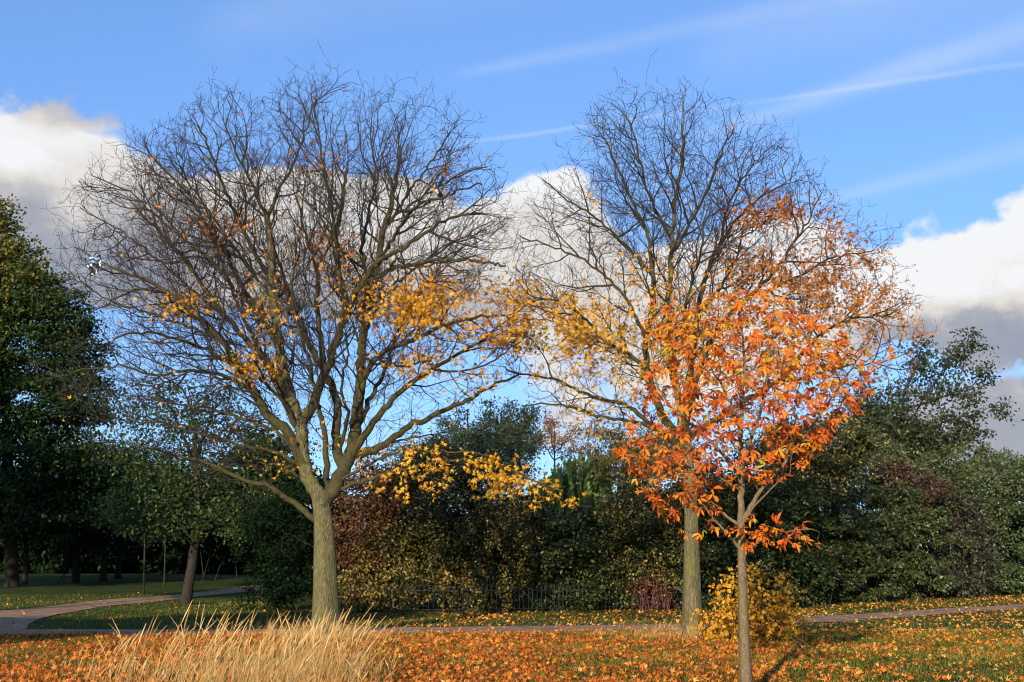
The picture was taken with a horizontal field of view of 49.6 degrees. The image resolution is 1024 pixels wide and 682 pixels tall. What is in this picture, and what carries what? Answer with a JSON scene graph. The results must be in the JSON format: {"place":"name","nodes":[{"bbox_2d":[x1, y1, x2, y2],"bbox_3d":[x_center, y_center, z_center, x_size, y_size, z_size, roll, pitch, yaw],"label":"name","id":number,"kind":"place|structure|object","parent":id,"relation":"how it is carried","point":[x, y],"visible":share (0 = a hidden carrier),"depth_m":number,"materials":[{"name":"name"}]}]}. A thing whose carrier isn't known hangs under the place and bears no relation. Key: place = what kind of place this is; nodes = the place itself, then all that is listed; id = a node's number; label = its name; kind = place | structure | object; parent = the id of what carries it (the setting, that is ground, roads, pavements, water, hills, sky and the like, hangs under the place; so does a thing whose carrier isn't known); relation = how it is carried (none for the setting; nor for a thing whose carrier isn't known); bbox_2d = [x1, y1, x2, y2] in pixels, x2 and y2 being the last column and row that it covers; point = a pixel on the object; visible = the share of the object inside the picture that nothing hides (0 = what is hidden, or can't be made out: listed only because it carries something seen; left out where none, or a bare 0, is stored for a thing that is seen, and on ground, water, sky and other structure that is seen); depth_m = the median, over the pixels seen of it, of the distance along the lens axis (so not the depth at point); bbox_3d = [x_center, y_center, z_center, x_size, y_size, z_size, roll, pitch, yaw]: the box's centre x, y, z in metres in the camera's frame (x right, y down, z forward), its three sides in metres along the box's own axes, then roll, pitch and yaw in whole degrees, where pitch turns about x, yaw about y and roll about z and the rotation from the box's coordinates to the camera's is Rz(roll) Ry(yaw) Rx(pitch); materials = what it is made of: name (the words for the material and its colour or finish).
{"place":"outdoors","nodes":[
{"label":"outdoors","id":0,"kind":"place"},
{"bbox_2d":[0,585,263,632],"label":"side path","id":1,"kind":"structure","parent":0,"point":[17,617],"depth_m":42.87,"materials":[{"name":"grey asphalt"}]},
{"bbox_2d":[60,626,397,681],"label":"tall dry grass","id":2,"kind":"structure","parent":0,"point":[299,665],"depth_m":15.70,"materials":[{"name":"plant"}]},
{"bbox_2d":[0,569,1023,681],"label":"lawn","id":3,"kind":"structure","parent":0,"point":[977,646],"depth_m":23.43,"materials":[{"name":"green plant"}]},
{"bbox_2d":[0,443,99,584],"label":"shade tree","id":4,"kind":"object","parent":3,"relation":"on","point":[25,567],"visible":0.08,"depth_m":65.57,"materials":[{"name":"green plant"}]},
{"bbox_2d":[0,193,137,586],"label":"hornbeam tree","id":5,"kind":"object","parent":3,"relation":"on","point":[21,310],"visible":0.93,"depth_m":62.80,"materials":[{"name":"green plant"}]},
{"bbox_2d":[23,429,135,582],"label":"shade tree","id":6,"kind":"object","parent":3,"relation":"on","point":[75,569],"visible":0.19,"depth_m":68.26,"materials":[{"name":"green plant"}]},
{"bbox_2d":[57,437,155,581],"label":"shade tree","id":7,"kind":"object","parent":3,"relation":"on","point":[103,569],"visible":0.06,"depth_m":69.35,"materials":[{"name":"green plant"}]},
{"bbox_2d":[86,459,193,594],"bbox_3d":[-18.535,9.439,56.096,5.362,6.704,7.704,0,-11,0],"label":"shade tree","id":8,"kind":"object","parent":3,"relation":"on","point":[118,491],"visible":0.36,"depth_m":54.74,"materials":[{"name":"green plant"}]},
{"bbox_2d":[100,431,209,578],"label":"shade tree","id":9,"kind":"object","parent":3,"relation":"on","point":[118,568],"visible":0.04,"depth_m":73.71,"materials":[{"name":"green plant"}]},
{"bbox_2d":[0,424,322,582],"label":"thicket","id":10,"kind":"object","parent":3,"relation":"on","point":[211,547],"visible":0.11,"depth_m":71.63,"materials":[{"name":"green plant"}]},
{"bbox_2d":[121,449,222,587],"bbox_3d":[-19.453,10.051,63.401,6.411,7.949,7.143,0,-11,0],"label":"shade tree","id":11,"kind":"object","parent":3,"relation":"on","point":[191,496],"visible":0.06,"depth_m":62.82,"materials":[{"name":"green plant"}]},
{"bbox_2d":[0,506,361,574],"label":"undergrowth","id":12,"kind":"object","parent":3,"relation":"on","point":[226,567],"visible":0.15,"depth_m":94.58,"materials":[{"name":"green plant"}]},
{"bbox_2d":[59,364,332,604],"bbox_3d":[-13.291,5.941,46.876,12.711,10.272,10.705,0,-11,0],"label":"leaning tree","id":13,"kind":"object","parent":3,"relation":"on","point":[196,507],"visible":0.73,"depth_m":46.52,"materials":[{"name":"green plant"}]},
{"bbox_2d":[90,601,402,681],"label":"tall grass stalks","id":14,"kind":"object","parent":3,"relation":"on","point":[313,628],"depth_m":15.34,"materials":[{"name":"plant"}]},
{"bbox_2d":[228,474,347,611],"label":"dark shrub","id":15,"kind":"object","parent":3,"relation":"on","point":[279,525],"visible":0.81,"depth_m":41.48,"materials":[{"name":"green plant"}]},
{"bbox_2d":[20,39,588,636],"bbox_3d":[-5.581,-0.510,28.141,14.636,15.586,9.493,0,-11,0],"label":"maple tree","id":16,"kind":"object","parent":3,"relation":"on","point":[416,311],"visible":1,"depth_m":27.46,"materials":[{"name":"brown plant"}]},
{"bbox_2d":[84,255,100,282],"bbox_3d":[-10.150,-1.727,26.861,0.354,0.732,0.304,8,-14,-36],"label":"foil balloon","id":17,"kind":"object","parent":16,"relation":"attached to","point":[92,262],"visible":0.94,"depth_m":26.82,"materials":[{"name":"silver metal"}]},
{"bbox_2d":[388,254,395,268],"bbox_3d":[-3.034,-2.050,28.067,0.213,0.442,0.260,-1,-11,6],"label":"bird","id":18,"kind":"object","parent":16,"relation":"attached to","point":[391,260],"visible":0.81,"depth_m":28.01},
{"bbox_2d":[396,351,404,367],"bbox_3d":[-2.585,0.438,25.672,0.200,0.433,0.245,3,-12,-16],"label":"bird","id":19,"kind":"object","parent":16,"relation":"attached to","point":[399,359],"visible":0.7,"depth_m":25.61},
{"bbox_2d":[435,185,443,207],"bbox_3d":[-1.710,-3.399,26.038,0.178,0.508,0.273,-2,-12,11],"label":"bird","id":20,"kind":"object","parent":16,"relation":"attached to","point":[437,193],"visible":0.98,"depth_m":25.99},
{"bbox_2d":[305,445,431,609],"bbox_3d":[-5.513,7.121,42.327,5.158,6.245,3.803,8,-14,-35],"label":"russet shrub","id":21,"kind":"object","parent":3,"relation":"on","point":[385,508],"visible":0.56,"depth_m":41.90,"materials":[{"name":"brown plant"}]},
{"bbox_2d":[337,519,463,611],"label":"yellow green shrub","id":22,"kind":"object","parent":3,"relation":"on","point":[399,567],"visible":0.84,"depth_m":40.86,"materials":[{"name":"green plant"}]},
{"bbox_2d":[366,430,544,608],"bbox_3d":[-2.178,6.869,43.010,7.067,7.063,5.356,0,-11,0],"label":"dark olive shrub","id":23,"kind":"object","parent":3,"relation":"on","point":[440,518],"visible":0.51,"depth_m":42.40,"materials":[{"name":"green plant"}]},
{"bbox_2d":[377,415,547,603],"bbox_3d":[-1.810,7.220,47.141,5.712,7.931,6.900,-8,-14,36],"label":"tall green shrub","id":24,"kind":"object","parent":3,"relation":"on","point":[506,441],"visible":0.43,"depth_m":46.96,"materials":[{"name":"green plant"}]},
{"bbox_2d":[436,395,503,595],"bbox_3d":[-2.473,7.621,54.657,4.201,9.993,1.794,0,-11,0],"label":"thin tree","id":25,"kind":"object","parent":3,"relation":"on","point":[490,404],"visible":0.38,"depth_m":55.41,"materials":[{"name":"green plant"}]},
{"bbox_2d":[426,483,560,611],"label":"speckled shrub","id":26,"kind":"object","parent":3,"relation":"on","point":[510,526],"visible":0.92,"depth_m":41.20,"materials":[{"name":"green plant"}]},
{"bbox_2d":[338,583,681,613],"bbox_3d":[0.146,9.232,39.697,14.140,1.176,1.216,4,-12,-20],"label":"railing fence","id":27,"kind":"object","parent":3,"relation":"on","point":[472,609],"visible":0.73,"depth_m":38.68,"materials":[{"name":"black metal"}]},
{"bbox_2d":[469,396,551,493],"bbox_3d":[0.013,7.901,56.382,3.797,10.230,3.720,-6,-13,29],"label":"dark tree","id":28,"kind":"object","parent":3,"relation":"on","point":[526,417],"visible":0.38,"depth_m":57.01,"materials":[{"name":"green plant"}]},
{"bbox_2d":[191,616,873,646],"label":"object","id":29,"kind":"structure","parent":3,"relation":"on","point":[385,630],"depth_m":25.47,"materials":[{"name":"plant"}]},
{"bbox_2d":[270,463,828,603],"bbox_3d":[1.988,8.440,49.335,25.710,6.890,6.654,0,-11,0],"label":"background thicket","id":30,"kind":"object","parent":3,"relation":"on","point":[310,558],"visible":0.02,"depth_m":48.28,"materials":[{"name":"green plant"}]},
{"bbox_2d":[533,413,597,467],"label":"russet tree","id":31,"kind":"object","parent":3,"relation":"on","point":[553,437],"visible":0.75,"depth_m":63.13,"materials":[{"name":"orange plant"}]},
{"bbox_2d":[512,498,630,611],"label":"evergreen shrub","id":32,"kind":"object","parent":3,"relation":"on","point":[569,541],"visible":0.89,"depth_m":41.16,"materials":[{"name":"green plant"}]},
{"bbox_2d":[527,449,615,570],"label":"shrub","id":33,"kind":"object","parent":3,"relation":"on","point":[570,483],"visible":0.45,"depth_m":47.24,"materials":[{"name":"green plant"}]},
{"bbox_2d":[572,422,708,605],"bbox_3d":[5.535,7.278,47.720,6.029,8.075,6.018,0,-11,0],"label":"amber shrub","id":34,"kind":"object","parent":3,"relation":"on","point":[616,462],"visible":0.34,"depth_m":47.18,"materials":[{"name":"green plant"}]},
{"bbox_2d":[586,475,715,610],"bbox_3d":[4.901,7.652,42.548,5.854,5.353,4.676,0,-11,0],"label":"ivy clad shrub","id":35,"kind":"object","parent":3,"relation":"on","point":[637,552],"visible":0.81,"depth_m":41.50,"materials":[{"name":"green plant"}]},
{"bbox_2d":[620,560,681,611],"bbox_3d":[5.255,9.049,41.045,2.656,1.983,2.086,0,-11,0],"label":"red dogwood","id":36,"kind":"object","parent":3,"relation":"on","point":[640,605],"visible":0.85,"depth_m":40.70,"materials":[{"name":"red plant"}]},
{"bbox_2d":[452,52,942,636],"bbox_3d":[4.728,-0.501,28.233,12.458,15.561,8.895,0,-11,0],"label":"maple tree","id":37,"kind":"object","parent":3,"relation":"on","point":[618,342],"visible":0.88,"depth_m":27.88,"materials":[{"name":"brown plant"}]},
{"bbox_2d":[685,560,811,643],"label":"yellow bush","id":38,"kind":"object","parent":3,"relation":"on","point":[777,628],"visible":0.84,"depth_m":24.68,"materials":[{"name":"yellow plant"}]},
{"bbox_2d":[654,447,844,610],"bbox_3d":[8.876,7.264,42.765,7.931,6.255,5.542,0,-11,0],"label":"dark holly shrub","id":39,"kind":"object","parent":3,"relation":"on","point":[800,505],"visible":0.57,"depth_m":42.20,"materials":[{"name":"green plant"}]},
{"bbox_2d":[612,282,895,681],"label":"horse chestnut tree","id":40,"kind":"object","parent":3,"relation":"on","point":[664,461],"visible":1,"depth_m":14.31,"materials":[{"name":"orange plant"}]},
{"bbox_2d":[730,406,892,605],"bbox_3d":[12.567,6.772,45.994,7.283,8.268,5.549,0,-11,0],"label":"tree","id":41,"kind":"object","parent":3,"relation":"on","point":[829,463],"visible":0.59,"depth_m":45.50,"materials":[{"name":"green plant"}]},
{"bbox_2d":[782,477,976,605],"bbox_3d":[14.892,8.567,47.674,9.634,5.502,5.414,6,-13,-29],"label":"ivy hedge","id":42,"kind":"object","parent":3,"relation":"on","point":[868,543],"visible":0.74,"depth_m":46.70,"materials":[{"name":"green plant"}]},
{"bbox_2d":[784,487,1023,590],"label":"thicket","id":43,"kind":"object","parent":3,"relation":"on","point":[1008,530],"visible":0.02,"depth_m":57.87,"materials":[{"name":"green plant"}]},
{"bbox_2d":[859,454,960,597],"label":"burgundy shrub","id":44,"kind":"object","parent":3,"relation":"on","point":[893,468],"visible":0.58,"depth_m":49.85,"materials":[{"name":"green plant"}]},
{"bbox_2d":[816,424,1023,561],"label":"sage green shrub","id":45,"kind":"object","parent":3,"relation":"on","point":[971,476],"visible":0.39,"depth_m":53.14,"materials":[{"name":"green plant"}]},
{"bbox_2d":[832,326,1023,563],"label":"poplar tree","id":46,"kind":"object","parent":3,"relation":"on","point":[878,416],"visible":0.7,"depth_m":55.10,"materials":[{"name":"green plant"}]},
{"bbox_2d":[907,484,1013,598],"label":"purple shrub","id":47,"kind":"object","parent":3,"relation":"on","point":[966,572],"visible":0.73,"depth_m":49.96,"materials":[{"name":"green plant"}]},
{"bbox_2d":[976,451,1023,595],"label":"grey green shrub","id":48,"kind":"object","parent":3,"relation":"on","point":[1012,574],"visible":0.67,"depth_m":52.78,"materials":[{"name":"green plant"}]},
{"bbox_2d":[0,0,1023,561],"label":"sky","id":49,"kind":"structure","parent":0,"point":[915,108],"materials":[{"name":"blue"}]},
{"bbox_2d":[4,604,1023,634],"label":"path","id":50,"kind":"structure","parent":0,"point":[832,618],"depth_m":30.09,"materials":[{"name":"grey asphalt"}]}
]}

